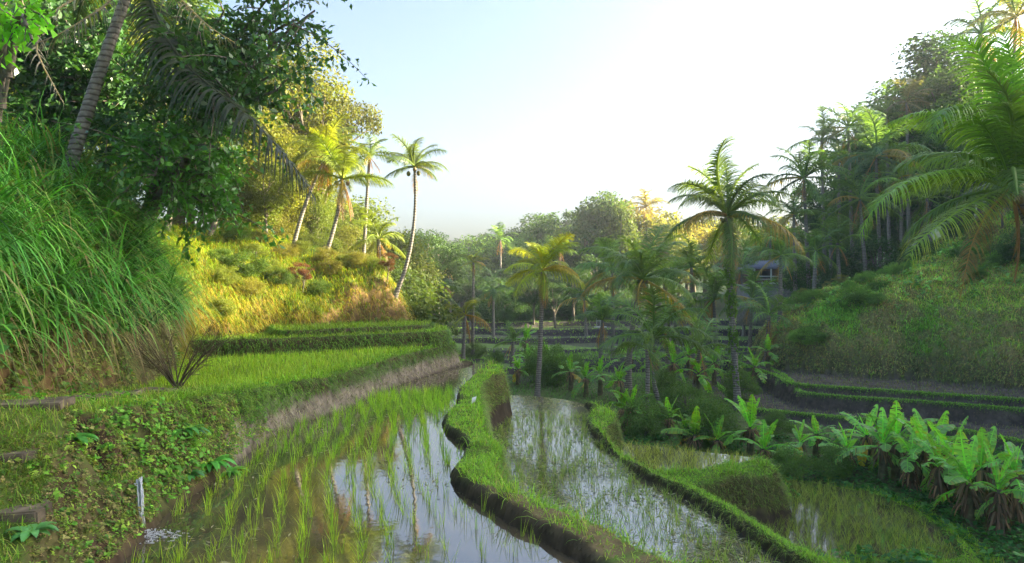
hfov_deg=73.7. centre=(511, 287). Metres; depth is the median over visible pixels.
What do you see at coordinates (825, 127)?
coconut palm
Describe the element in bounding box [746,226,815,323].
coconut palm
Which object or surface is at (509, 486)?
bund grass
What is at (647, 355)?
coconut palm
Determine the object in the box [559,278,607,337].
coconut palm
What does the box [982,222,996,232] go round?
shrub
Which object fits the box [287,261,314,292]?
shrub
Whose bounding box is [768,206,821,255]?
broadleaf tree
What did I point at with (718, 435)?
banana plant
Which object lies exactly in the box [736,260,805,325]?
timber house
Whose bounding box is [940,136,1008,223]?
broadleaf tree
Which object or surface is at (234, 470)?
bank plant
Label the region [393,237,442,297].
broadleaf tree
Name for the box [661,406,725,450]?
banana plant
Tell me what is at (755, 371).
banana plant
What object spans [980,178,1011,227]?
broadleaf tree
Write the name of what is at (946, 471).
banana plant
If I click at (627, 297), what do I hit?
bush
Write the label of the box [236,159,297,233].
broadleaf tree
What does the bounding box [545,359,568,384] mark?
banana plant
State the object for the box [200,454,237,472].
bank plant
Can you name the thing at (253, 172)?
broadleaf tree
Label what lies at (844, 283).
bush
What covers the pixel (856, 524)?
lowest paddy rice
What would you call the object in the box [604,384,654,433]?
banana plant
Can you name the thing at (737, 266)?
broadleaf tree
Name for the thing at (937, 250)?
bush
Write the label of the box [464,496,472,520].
rice seedling
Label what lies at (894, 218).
broadleaf tree
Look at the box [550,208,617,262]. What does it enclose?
broadleaf tree
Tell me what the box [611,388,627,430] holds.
banana plant
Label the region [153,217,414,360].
sunlit grass
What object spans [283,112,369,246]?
coconut palm
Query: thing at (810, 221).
broadleaf tree
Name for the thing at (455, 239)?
broadleaf tree
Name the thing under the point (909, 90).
coconut palm
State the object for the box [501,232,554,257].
broadleaf tree
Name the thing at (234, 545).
rice seedling
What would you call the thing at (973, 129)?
broadleaf tree
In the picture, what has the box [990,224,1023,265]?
broadleaf tree
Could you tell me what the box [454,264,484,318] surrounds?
broadleaf tree
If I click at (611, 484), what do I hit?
paddy rice
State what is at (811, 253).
broadleaf tree
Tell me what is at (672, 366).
banana plant
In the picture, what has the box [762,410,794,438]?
bush
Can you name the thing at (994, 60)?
broadleaf tree
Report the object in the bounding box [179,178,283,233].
broadleaf tree
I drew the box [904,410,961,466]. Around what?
banana plant
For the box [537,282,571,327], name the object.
broadleaf tree
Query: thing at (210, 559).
rice seedling
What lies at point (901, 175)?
coconut palm
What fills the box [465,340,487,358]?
bush
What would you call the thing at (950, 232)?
broadleaf tree
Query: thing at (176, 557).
rice seedling
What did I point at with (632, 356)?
banana plant
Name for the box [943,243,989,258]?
shrub
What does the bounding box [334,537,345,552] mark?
rice seedling
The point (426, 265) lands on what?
broadleaf tree
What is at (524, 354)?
banana plant
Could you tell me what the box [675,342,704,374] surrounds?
banana plant
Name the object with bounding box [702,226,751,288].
broadleaf tree
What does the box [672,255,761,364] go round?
coconut palm
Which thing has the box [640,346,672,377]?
banana plant
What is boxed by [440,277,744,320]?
distant hills
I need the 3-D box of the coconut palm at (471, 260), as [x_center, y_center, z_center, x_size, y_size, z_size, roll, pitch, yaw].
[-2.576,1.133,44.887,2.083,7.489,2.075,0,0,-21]
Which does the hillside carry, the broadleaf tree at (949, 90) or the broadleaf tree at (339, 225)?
the broadleaf tree at (339, 225)
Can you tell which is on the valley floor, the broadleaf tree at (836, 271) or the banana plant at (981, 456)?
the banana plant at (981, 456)
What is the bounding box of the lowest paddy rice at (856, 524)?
[761,474,962,558]
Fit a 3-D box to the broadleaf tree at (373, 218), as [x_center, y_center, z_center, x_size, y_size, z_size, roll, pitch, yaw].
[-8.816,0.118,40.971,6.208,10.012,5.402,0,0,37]
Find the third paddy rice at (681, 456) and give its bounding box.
[614,437,766,469]
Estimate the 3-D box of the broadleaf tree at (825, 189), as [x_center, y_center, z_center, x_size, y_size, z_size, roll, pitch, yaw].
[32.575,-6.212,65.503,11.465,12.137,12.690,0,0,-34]
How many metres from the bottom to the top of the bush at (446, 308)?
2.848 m
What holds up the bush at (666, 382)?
on the valley floor
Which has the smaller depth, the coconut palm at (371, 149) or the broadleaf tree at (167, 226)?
the broadleaf tree at (167, 226)
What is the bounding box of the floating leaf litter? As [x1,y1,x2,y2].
[156,363,486,562]
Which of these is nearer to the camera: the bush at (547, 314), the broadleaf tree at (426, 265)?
the broadleaf tree at (426, 265)
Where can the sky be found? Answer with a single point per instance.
(537, 107)
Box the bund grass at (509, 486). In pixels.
[445,358,1009,562]
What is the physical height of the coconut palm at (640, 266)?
8.537 m
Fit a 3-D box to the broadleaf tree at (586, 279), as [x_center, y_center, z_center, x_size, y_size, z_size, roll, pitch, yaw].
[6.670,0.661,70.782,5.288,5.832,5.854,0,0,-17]
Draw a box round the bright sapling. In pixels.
[0,0,56,121]
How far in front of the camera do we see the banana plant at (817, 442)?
21.18 m
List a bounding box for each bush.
[117,315,245,387]
[440,299,458,319]
[464,277,524,321]
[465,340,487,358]
[486,348,504,365]
[495,307,516,322]
[512,301,539,320]
[520,340,570,380]
[533,352,578,387]
[536,303,557,319]
[548,296,582,319]
[560,290,609,320]
[564,353,585,375]
[591,288,638,320]
[618,391,674,440]
[639,367,679,401]
[658,379,708,419]
[676,395,743,451]
[720,368,761,400]
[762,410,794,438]
[770,441,814,479]
[807,442,856,483]
[838,279,857,289]
[856,270,876,278]
[877,267,892,276]
[901,261,913,269]
[929,247,942,255]
[988,253,1008,262]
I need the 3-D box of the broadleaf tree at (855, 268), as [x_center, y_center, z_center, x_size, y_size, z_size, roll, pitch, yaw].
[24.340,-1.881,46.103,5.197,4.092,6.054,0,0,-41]
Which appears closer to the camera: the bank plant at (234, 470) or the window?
the bank plant at (234, 470)
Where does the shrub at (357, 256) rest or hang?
on the hillside
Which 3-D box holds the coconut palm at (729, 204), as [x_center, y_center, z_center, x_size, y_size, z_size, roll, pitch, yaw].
[9.239,-0.302,29.073,5.498,11.421,5.915,0,0,9]
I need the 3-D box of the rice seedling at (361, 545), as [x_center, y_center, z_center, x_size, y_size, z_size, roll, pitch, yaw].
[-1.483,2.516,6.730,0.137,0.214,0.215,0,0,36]
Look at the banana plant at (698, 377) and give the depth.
32.40 m
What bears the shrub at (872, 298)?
on the grassy hill at (896, 366)
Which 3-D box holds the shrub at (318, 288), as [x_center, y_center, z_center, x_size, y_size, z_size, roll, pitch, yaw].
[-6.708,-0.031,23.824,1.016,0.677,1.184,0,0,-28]
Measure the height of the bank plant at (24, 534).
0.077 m
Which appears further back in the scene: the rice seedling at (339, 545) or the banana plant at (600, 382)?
the banana plant at (600, 382)
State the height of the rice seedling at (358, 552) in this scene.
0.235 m
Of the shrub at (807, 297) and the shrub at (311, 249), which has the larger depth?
the shrub at (807, 297)
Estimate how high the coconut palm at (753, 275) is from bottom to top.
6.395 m
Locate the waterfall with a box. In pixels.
[134,476,187,543]
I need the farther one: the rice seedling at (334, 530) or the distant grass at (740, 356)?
the distant grass at (740, 356)
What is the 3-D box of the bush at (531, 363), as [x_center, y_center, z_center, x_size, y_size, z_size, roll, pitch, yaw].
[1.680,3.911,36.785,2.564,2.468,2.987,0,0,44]
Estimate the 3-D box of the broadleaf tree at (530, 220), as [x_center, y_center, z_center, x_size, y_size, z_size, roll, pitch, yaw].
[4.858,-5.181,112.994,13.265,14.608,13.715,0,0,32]
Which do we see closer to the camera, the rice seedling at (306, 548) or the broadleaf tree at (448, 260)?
the rice seedling at (306, 548)
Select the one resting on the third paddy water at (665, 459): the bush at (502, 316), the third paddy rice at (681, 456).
the third paddy rice at (681, 456)
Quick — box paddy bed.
[215,362,963,562]
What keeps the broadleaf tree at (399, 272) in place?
on the hillside
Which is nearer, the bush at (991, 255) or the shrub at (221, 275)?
the shrub at (221, 275)
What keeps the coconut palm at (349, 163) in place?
on the hillside
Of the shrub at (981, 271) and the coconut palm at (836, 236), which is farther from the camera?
the coconut palm at (836, 236)
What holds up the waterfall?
on the paddy water at (457, 528)
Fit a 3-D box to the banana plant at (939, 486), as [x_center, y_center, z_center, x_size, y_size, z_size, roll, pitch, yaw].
[10.675,4.458,16.826,1.474,1.869,1.261,0,0,9]
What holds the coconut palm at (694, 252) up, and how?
on the distant terraces at (571, 343)
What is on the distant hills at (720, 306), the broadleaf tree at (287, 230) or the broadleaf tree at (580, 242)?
the broadleaf tree at (580, 242)
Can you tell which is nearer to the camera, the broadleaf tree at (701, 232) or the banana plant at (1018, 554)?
the banana plant at (1018, 554)
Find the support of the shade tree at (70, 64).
on the hillside
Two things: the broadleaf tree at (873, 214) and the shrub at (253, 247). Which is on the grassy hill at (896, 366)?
the broadleaf tree at (873, 214)
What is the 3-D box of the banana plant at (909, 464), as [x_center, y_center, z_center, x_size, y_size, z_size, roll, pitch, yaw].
[10.429,4.580,17.745,1.336,1.700,1.787,0,0,11]
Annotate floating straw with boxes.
[494,394,786,562]
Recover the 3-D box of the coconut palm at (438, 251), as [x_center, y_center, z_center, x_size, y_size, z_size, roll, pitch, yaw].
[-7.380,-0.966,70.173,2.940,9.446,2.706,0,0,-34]
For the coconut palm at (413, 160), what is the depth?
25.14 m
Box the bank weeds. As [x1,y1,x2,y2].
[0,285,1023,562]
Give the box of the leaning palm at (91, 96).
[23,0,321,217]
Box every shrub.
[204,247,234,264]
[205,296,238,318]
[206,264,241,283]
[216,249,270,277]
[219,224,251,241]
[224,222,253,235]
[236,277,266,296]
[242,242,272,257]
[249,230,275,245]
[255,258,285,274]
[260,266,294,283]
[267,243,299,259]
[273,241,300,254]
[286,273,300,289]
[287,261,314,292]
[293,239,312,254]
[302,245,321,255]
[307,278,335,295]
[311,246,338,261]
[314,257,343,274]
[329,253,354,269]
[346,251,370,267]
[359,256,379,264]
[363,256,387,271]
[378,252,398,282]
[783,290,813,303]
[786,327,825,345]
[795,325,830,339]
[796,288,832,304]
[834,274,849,285]
[837,283,874,302]
[852,272,877,282]
[864,292,891,305]
[866,280,888,290]
[883,262,909,272]
[890,265,913,275]
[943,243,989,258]
[953,261,980,272]
[958,218,987,229]
[966,266,989,277]
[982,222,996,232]
[985,255,1009,264]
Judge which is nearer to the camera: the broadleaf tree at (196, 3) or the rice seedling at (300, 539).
the rice seedling at (300, 539)
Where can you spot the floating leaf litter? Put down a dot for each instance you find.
(251, 538)
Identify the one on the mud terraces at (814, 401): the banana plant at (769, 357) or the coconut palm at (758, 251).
the banana plant at (769, 357)
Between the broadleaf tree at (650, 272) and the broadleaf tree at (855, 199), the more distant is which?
the broadleaf tree at (650, 272)
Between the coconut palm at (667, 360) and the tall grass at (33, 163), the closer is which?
the tall grass at (33, 163)
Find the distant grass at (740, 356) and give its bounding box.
[448,319,946,439]
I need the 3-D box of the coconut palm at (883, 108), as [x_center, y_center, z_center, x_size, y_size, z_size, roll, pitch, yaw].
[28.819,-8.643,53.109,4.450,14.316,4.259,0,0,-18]
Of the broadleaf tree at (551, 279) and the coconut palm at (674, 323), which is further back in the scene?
the broadleaf tree at (551, 279)
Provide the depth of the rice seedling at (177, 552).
6.53 m
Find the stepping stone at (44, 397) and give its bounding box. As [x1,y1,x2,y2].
[7,396,69,399]
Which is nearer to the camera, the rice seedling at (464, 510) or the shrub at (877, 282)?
the rice seedling at (464, 510)
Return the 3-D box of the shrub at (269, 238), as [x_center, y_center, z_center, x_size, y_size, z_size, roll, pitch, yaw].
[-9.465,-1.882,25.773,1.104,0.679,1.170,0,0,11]
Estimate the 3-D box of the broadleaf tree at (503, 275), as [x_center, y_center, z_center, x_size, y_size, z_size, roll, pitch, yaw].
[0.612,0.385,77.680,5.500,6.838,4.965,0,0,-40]
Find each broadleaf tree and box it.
[13,0,225,206]
[81,100,135,184]
[99,115,234,231]
[101,0,263,227]
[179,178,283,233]
[188,203,194,225]
[194,139,265,222]
[197,143,249,237]
[222,106,292,227]
[234,146,277,213]
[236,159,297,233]
[241,211,273,228]
[243,127,327,230]
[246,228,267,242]
[247,31,361,236]
[252,213,305,241]
[253,41,355,135]
[255,167,312,234]
[264,187,398,237]
[270,97,384,219]
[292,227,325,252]
[294,187,339,240]
[302,203,349,242]
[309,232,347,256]
[325,212,384,259]
[330,246,361,256]
[332,224,376,256]
[343,206,410,265]
[353,240,460,337]
[362,227,446,304]
[374,256,441,323]
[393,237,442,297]
[396,228,468,300]
[402,240,442,320]
[436,239,470,253]
[439,273,471,312]
[445,234,499,313]
[453,238,476,247]
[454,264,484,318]
[459,232,495,254]
[475,278,509,299]
[477,250,513,311]
[478,227,522,246]
[484,235,515,256]
[493,262,538,293]
[496,231,549,307]
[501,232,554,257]
[502,254,556,294]
[508,213,569,235]
[511,260,566,318]
[511,275,555,324]
[517,222,561,237]
[522,209,586,295]
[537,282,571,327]
[543,213,583,241]
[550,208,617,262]
[550,255,580,284]
[554,267,601,320]
[557,255,586,288]
[558,234,590,258]
[571,189,641,291]
[575,253,615,286]
[577,242,632,294]
[588,200,643,293]
[592,279,606,295]
[614,247,651,308]
[623,198,668,295]
[629,211,700,309]
[643,231,709,304]
[657,217,724,304]
[683,232,714,305]
[695,216,736,298]
[699,222,740,298]
[702,218,756,236]
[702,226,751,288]
[721,246,758,283]
[749,226,812,278]
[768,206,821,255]
[775,259,841,294]
[786,242,812,283]
[787,161,892,232]
[791,187,835,244]
[801,238,835,272]
[812,58,990,242]
[814,146,905,269]
[816,257,857,285]
[818,175,898,262]
[825,232,915,279]
[827,219,893,259]
[831,107,917,257]
[836,24,989,240]
[841,219,872,258]
[846,129,965,249]
[868,203,916,236]
[872,164,963,233]
[882,219,921,247]
[902,62,994,228]
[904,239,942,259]
[909,59,1023,219]
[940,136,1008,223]
[940,216,962,241]
[946,92,1023,207]
[958,44,1023,211]
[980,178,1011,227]
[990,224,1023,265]
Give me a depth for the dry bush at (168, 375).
11.54 m
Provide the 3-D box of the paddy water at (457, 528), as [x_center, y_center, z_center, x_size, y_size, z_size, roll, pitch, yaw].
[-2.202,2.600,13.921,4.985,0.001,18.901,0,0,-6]
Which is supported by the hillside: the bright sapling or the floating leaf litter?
the bright sapling
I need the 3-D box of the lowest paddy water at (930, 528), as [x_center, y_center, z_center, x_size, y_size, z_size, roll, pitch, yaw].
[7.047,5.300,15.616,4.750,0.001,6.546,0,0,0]
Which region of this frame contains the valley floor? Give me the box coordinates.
[506,377,1023,562]
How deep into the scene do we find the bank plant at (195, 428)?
8.89 m
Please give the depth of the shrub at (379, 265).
25.84 m
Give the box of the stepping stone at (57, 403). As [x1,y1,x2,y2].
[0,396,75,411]
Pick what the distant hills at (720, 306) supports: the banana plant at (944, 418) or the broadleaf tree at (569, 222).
the broadleaf tree at (569, 222)
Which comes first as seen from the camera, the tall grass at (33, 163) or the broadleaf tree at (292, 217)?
the tall grass at (33, 163)
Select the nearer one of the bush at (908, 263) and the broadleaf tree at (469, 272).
the bush at (908, 263)
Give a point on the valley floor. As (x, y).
(606, 401)
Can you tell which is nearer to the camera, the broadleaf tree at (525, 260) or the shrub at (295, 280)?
the shrub at (295, 280)
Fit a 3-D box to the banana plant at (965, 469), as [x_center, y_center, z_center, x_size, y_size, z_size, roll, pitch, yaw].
[10.133,4.310,15.357,1.414,2.238,1.777,0,0,32]
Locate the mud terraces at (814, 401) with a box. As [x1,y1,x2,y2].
[705,359,1023,452]
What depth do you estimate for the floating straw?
12.71 m
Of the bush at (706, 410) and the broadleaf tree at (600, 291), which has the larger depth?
the broadleaf tree at (600, 291)
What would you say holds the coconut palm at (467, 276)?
on the distant terraces at (571, 343)
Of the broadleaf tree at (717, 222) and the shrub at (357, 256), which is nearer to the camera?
the shrub at (357, 256)
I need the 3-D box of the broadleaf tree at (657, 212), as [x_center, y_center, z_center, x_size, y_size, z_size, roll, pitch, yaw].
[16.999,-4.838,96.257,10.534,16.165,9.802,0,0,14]
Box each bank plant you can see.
[3,521,58,542]
[66,433,98,443]
[169,424,211,436]
[182,469,205,480]
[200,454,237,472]
[221,466,248,477]
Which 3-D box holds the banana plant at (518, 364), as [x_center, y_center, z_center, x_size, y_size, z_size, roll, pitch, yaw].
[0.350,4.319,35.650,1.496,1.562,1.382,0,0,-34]
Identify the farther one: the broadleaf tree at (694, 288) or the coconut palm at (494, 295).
the broadleaf tree at (694, 288)
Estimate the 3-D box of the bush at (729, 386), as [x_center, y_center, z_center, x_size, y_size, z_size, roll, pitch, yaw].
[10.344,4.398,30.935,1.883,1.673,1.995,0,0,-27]
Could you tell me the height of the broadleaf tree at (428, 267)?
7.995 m
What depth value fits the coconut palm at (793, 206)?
45.88 m
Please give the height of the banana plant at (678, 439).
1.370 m
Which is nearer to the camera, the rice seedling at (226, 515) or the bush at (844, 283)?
the rice seedling at (226, 515)
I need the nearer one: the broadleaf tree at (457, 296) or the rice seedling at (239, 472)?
the rice seedling at (239, 472)
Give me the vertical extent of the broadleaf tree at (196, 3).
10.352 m
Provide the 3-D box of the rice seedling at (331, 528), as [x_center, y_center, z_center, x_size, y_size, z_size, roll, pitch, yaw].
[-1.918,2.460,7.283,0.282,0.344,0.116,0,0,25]
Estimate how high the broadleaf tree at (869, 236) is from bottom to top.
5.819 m
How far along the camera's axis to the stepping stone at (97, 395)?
9.37 m
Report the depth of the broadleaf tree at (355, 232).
33.60 m
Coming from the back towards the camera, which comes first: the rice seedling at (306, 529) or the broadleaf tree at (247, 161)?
the broadleaf tree at (247, 161)
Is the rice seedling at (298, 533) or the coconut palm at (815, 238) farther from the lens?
the coconut palm at (815, 238)
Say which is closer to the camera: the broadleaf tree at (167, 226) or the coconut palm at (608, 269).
the broadleaf tree at (167, 226)
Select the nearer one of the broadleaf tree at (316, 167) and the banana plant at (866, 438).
the banana plant at (866, 438)
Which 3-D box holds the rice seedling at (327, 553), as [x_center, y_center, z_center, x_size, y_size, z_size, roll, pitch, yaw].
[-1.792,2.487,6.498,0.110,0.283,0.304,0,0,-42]
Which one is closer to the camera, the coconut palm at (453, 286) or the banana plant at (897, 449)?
the banana plant at (897, 449)
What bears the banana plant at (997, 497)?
on the valley floor
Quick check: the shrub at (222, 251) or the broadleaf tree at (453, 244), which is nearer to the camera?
the shrub at (222, 251)
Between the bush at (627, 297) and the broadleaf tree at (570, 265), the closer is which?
the bush at (627, 297)
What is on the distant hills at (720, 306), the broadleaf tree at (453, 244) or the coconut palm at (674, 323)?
the broadleaf tree at (453, 244)
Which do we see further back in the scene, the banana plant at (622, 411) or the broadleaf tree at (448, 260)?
the broadleaf tree at (448, 260)
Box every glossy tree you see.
[41,102,288,266]
[102,0,375,231]
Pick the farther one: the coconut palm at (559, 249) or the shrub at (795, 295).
the coconut palm at (559, 249)
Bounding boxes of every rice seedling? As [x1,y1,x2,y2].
[149,531,171,557]
[167,541,180,561]
[172,537,186,559]
[176,499,186,515]
[201,543,215,560]
[215,504,235,524]
[230,528,241,557]
[234,524,245,543]
[236,461,246,481]
[253,492,265,513]
[270,510,285,530]
[293,526,308,550]
[296,521,304,543]
[300,515,311,537]
[301,534,309,557]
[322,539,333,561]
[325,503,339,532]
[326,498,332,514]
[332,519,341,539]
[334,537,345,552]
[348,540,365,558]
[355,532,370,552]
[411,502,416,523]
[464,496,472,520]
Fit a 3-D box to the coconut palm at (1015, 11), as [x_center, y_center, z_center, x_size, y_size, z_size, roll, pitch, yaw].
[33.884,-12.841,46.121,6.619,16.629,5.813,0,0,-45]
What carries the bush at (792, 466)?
on the lowest paddy bund at (957, 538)
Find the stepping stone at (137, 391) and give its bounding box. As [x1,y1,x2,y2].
[99,389,144,395]
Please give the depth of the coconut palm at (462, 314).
43.88 m
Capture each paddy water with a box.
[124,363,579,562]
[492,395,783,562]
[620,444,771,469]
[767,480,960,559]
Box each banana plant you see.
[506,356,528,384]
[512,343,534,374]
[514,324,536,354]
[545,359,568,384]
[551,351,583,390]
[571,362,604,397]
[582,355,619,395]
[596,362,635,401]
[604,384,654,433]
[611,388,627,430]
[614,346,644,369]
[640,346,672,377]
[641,394,682,438]
[657,340,694,382]
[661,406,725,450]
[672,410,696,447]
[674,352,723,393]
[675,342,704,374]
[693,413,742,453]
[695,346,730,384]
[723,394,770,456]
[733,419,802,460]
[739,347,773,386]
[750,332,781,369]
[784,420,829,458]
[789,415,847,457]
[818,419,877,476]
[833,404,878,469]
[834,407,909,483]
[860,400,938,480]
[869,416,905,466]
[889,408,954,487]
[890,430,946,499]
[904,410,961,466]
[913,433,985,506]
[921,416,968,500]
[928,430,999,528]
[944,427,1023,515]
[963,426,1004,497]
[969,441,1023,537]
[978,433,1023,528]
[1012,551,1023,556]
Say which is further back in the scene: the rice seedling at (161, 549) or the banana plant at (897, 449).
the banana plant at (897, 449)
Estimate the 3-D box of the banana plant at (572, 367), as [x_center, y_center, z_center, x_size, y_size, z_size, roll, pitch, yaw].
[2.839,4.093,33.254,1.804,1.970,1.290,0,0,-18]
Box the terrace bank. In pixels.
[0,317,461,562]
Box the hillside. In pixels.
[0,165,408,398]
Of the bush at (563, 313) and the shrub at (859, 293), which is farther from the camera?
the bush at (563, 313)
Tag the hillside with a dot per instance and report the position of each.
(108, 380)
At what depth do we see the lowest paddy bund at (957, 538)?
13.46 m
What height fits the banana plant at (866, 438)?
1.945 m
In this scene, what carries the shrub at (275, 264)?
on the hillside
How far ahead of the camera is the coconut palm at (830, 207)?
46.89 m
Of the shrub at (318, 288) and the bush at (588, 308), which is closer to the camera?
the shrub at (318, 288)
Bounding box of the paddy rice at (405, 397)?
[250,381,465,464]
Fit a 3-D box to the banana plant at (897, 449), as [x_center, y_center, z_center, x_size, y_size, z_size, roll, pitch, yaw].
[10.675,4.253,18.800,1.639,2.332,1.838,0,0,-22]
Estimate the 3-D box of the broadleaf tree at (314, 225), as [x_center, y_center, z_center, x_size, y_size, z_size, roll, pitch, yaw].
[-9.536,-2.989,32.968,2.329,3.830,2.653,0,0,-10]
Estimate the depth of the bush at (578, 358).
39.37 m
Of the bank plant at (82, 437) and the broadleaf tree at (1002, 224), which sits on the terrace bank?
the bank plant at (82, 437)
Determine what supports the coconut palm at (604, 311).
on the distant terraces at (571, 343)
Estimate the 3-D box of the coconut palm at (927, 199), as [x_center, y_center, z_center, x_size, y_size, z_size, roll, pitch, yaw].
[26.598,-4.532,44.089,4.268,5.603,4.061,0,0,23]
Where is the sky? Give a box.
[13,0,1023,244]
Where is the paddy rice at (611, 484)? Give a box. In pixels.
[492,407,795,562]
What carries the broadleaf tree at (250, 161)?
on the hillside
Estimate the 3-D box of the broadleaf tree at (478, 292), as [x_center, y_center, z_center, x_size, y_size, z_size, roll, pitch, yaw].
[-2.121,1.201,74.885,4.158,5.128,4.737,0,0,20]
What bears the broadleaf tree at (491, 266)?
on the distant hills at (720, 306)
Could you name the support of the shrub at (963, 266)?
on the grassy hill at (896, 366)
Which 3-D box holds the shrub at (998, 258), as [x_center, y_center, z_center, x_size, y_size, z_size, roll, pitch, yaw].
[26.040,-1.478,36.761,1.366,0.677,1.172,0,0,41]
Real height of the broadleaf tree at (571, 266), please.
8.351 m
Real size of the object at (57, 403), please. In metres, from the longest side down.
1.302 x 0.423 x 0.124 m
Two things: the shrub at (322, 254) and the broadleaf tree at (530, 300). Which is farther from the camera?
the broadleaf tree at (530, 300)
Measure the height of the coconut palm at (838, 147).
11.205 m
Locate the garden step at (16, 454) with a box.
[0,447,41,464]
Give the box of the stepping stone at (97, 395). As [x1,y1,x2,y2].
[75,393,111,399]
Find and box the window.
[759,271,769,277]
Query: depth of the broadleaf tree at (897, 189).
58.11 m
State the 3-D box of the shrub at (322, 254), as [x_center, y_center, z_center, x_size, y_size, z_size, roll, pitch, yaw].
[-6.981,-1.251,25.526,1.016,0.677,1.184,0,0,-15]
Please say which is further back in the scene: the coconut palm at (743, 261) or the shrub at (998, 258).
the coconut palm at (743, 261)
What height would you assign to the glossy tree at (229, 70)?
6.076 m
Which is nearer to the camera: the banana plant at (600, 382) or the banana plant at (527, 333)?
the banana plant at (600, 382)
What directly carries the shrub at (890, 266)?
on the grassy hill at (896, 366)
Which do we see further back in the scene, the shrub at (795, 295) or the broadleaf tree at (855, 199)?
the broadleaf tree at (855, 199)
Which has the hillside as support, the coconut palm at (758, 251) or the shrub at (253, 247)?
the shrub at (253, 247)
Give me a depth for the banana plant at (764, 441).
20.36 m
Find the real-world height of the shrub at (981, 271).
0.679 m
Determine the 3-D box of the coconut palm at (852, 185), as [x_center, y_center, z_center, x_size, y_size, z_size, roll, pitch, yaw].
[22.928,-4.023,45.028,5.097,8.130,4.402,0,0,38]
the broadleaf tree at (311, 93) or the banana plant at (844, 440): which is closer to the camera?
the banana plant at (844, 440)
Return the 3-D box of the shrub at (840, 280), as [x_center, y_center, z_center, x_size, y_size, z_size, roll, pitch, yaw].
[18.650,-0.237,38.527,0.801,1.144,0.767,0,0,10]
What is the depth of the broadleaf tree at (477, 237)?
115.03 m
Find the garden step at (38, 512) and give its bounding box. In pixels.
[0,499,52,522]
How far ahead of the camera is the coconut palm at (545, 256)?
30.83 m
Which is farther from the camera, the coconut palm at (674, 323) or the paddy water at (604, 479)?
the coconut palm at (674, 323)
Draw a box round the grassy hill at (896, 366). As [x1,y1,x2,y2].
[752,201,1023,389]
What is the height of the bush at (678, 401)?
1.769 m
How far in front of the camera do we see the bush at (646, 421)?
23.97 m
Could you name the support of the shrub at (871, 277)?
on the grassy hill at (896, 366)
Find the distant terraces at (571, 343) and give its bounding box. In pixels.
[442,320,762,378]
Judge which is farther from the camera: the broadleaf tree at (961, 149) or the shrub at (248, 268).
the broadleaf tree at (961, 149)
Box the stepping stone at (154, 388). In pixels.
[136,387,177,391]
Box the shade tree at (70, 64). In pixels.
[0,0,207,187]
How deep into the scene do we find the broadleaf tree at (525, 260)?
83.53 m
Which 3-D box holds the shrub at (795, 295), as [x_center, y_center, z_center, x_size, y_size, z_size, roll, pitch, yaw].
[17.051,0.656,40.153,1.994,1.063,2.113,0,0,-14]
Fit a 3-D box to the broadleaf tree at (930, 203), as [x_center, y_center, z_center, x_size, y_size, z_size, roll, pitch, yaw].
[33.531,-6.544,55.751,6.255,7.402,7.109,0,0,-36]
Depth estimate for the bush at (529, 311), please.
73.98 m
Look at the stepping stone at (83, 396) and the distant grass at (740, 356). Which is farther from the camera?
the distant grass at (740, 356)
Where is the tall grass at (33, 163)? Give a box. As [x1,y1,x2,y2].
[0,83,231,399]
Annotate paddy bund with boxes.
[443,360,671,562]
[586,402,827,562]
[632,461,788,514]
[781,483,999,562]
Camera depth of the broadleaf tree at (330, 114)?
33.48 m
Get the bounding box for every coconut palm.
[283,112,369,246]
[293,131,394,252]
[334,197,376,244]
[343,132,398,254]
[347,207,405,260]
[383,133,448,298]
[430,233,450,313]
[431,259,467,314]
[434,254,471,336]
[439,297,490,358]
[458,248,489,358]
[470,267,511,337]
[483,221,517,283]
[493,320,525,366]
[502,232,584,396]
[544,235,578,315]
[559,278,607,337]
[570,293,627,359]
[573,237,639,356]
[576,224,698,389]
[597,285,713,408]
[616,320,663,434]
[627,188,669,292]
[637,288,705,377]
[644,254,703,354]
[659,236,720,358]
[661,134,805,411]
[668,309,730,391]
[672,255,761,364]
[711,239,767,335]
[718,264,789,351]
[736,227,787,259]
[737,279,797,361]
[746,213,789,259]
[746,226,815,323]
[760,139,851,290]
[764,183,830,297]
[783,227,846,289]
[785,104,849,279]
[801,130,865,256]
[808,217,871,278]
[809,187,852,278]
[812,100,885,262]
[817,166,903,270]
[827,106,932,267]
[855,22,1023,302]
[859,80,915,263]
[859,141,925,259]
[873,76,934,247]
[890,175,964,248]
[943,0,1013,217]
[964,0,1023,211]
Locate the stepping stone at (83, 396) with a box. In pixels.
[70,395,95,401]
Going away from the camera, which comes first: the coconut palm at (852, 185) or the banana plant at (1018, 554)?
the banana plant at (1018, 554)
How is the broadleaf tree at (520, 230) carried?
on the distant hills at (720, 306)
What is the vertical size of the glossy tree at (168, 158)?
3.051 m
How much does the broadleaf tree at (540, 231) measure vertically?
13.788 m
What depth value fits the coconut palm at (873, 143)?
45.52 m
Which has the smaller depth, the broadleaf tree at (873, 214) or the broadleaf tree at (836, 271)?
the broadleaf tree at (836, 271)
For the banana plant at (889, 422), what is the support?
on the valley floor
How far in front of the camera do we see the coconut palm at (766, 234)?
66.01 m
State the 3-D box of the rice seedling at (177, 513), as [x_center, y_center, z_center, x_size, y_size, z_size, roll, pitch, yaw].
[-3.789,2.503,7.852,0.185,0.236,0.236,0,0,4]

